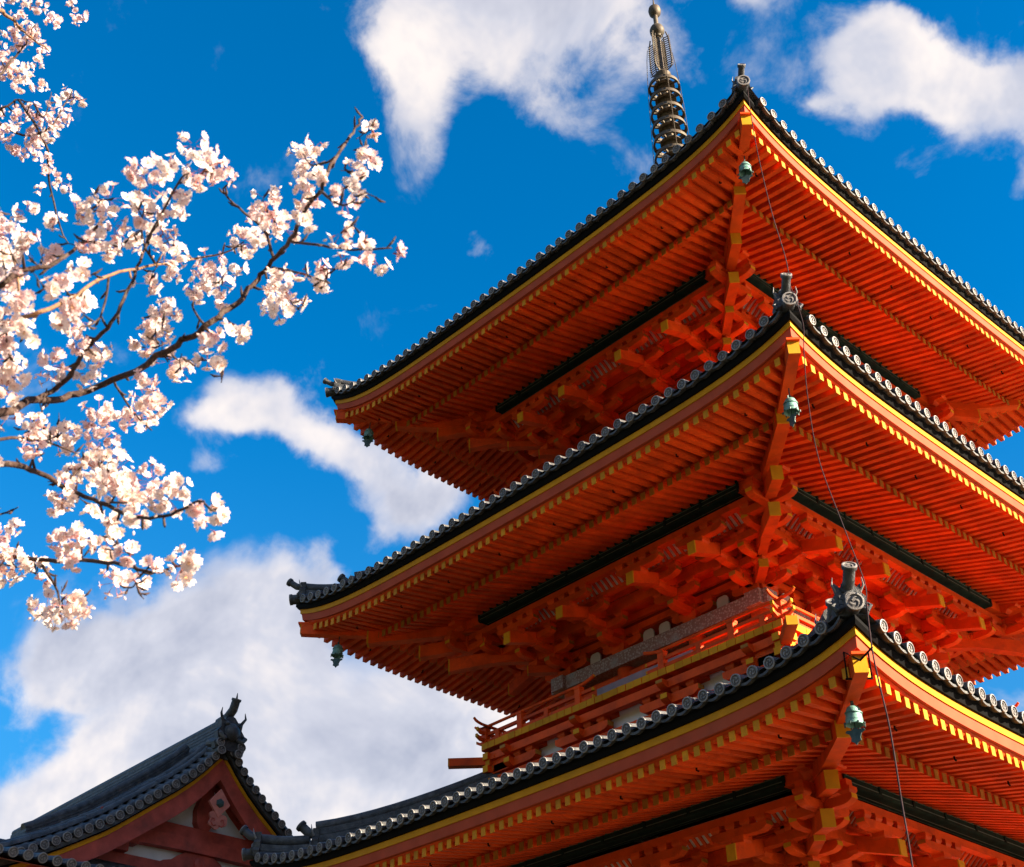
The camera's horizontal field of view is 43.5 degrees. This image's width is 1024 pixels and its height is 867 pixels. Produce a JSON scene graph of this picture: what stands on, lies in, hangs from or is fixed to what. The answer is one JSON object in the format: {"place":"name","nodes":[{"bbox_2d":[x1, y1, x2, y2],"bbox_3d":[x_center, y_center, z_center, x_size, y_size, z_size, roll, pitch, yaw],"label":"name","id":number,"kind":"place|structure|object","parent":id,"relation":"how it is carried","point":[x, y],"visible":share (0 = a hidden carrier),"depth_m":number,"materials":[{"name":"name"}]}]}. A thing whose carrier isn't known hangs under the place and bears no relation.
{"place":"outdoors","nodes":[
{"label":"outdoors","id":0,"kind":"place"},
{"bbox_2d":[0,693,292,866],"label":"gabled hall","id":1,"kind":"structure","parent":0,"point":[197,799],"depth_m":23.18,"materials":[{"name":"grey tile"}]},
{"bbox_2d":[0,0,1023,839],"label":"sky","id":2,"kind":"structure","parent":0,"point":[504,125],"materials":[{"name":"blue"}]},
{"label":"ground","id":3,"kind":"structure","parent":0,"visible":0},
{"bbox_2d":[0,0,88,242],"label":"cherry tree","id":4,"kind":"object","parent":3,"relation":"on","point":[12,63],"visible":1,"depth_m":5.35,"materials":[{"name":"white plant"}]},
{"bbox_2d":[0,107,407,632],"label":"cherry tree","id":5,"kind":"object","parent":3,"relation":"on","point":[108,476],"visible":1,"depth_m":3.28,"materials":[{"name":"white plant"}]},
{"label":"stone terrace","id":6,"kind":"structure","parent":0,"visible":0},
{"bbox_2d":[239,0,1023,866],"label":"pagoda","id":7,"kind":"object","parent":6,"relation":"on","point":[633,594],"visible":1,"depth_m":19.61,"materials":[{"name":"orange wood"}]},
{"bbox_2d":[330,637,343,667],"bbox_3d":[-3.017,3.776,22.145,0.223,0.582,0.221,-23,-40,28],"label":"wind bell","id":8,"kind":"object","parent":7,"relation":"hanging from","point":[337,655],"visible":1,"depth_m":22.09,"materials":[{"name":"teal metal"}]},
{"bbox_2d":[362,423,373,446],"bbox_3d":[-2.770,0.029,24.721,0.223,0.582,0.221,-15,-37,19],"label":"wind bell","id":9,"kind":"object","parent":7,"relation":"hanging from","point":[368,437],"visible":1,"depth_m":24.66,"materials":[{"name":"teal metal"}]},
{"bbox_2d":[738,156,752,183],"bbox_3d":[3.484,-3.940,19.174,0.223,0.582,0.221,2,-35,-4],"label":"wind bell","id":10,"kind":"object","parent":7,"relation":"hanging from","point":[745,172],"visible":1,"depth_m":19.12,"materials":[{"name":"teal metal"}]},
{"bbox_2d":[782,388,800,426],"bbox_3d":[3.560,-0.330,16.377,0.221,0.582,0.223,1,-35,-3],"label":"wind bell","id":11,"kind":"object","parent":7,"relation":"hanging from","point":[791,407],"visible":1,"depth_m":16.32,"materials":[{"name":"teal metal"}]},
{"bbox_2d":[747,88,912,866],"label":"lightning cable","id":12,"kind":"object","parent":7,"relation":"attached to","point":[862,657],"visible":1,"depth_m":13.32,"materials":[{"name":"grey metal"}]},
{"bbox_2d":[844,701,865,744],"bbox_3d":[3.615,3.013,13.564,0.221,0.582,0.223,17,-39,-24],"label":"wind bell","id":13,"kind":"object","parent":7,"relation":"hanging from","point":[853,713],"visible":1,"depth_m":13.51,"materials":[{"name":"teal metal"}]}
]}

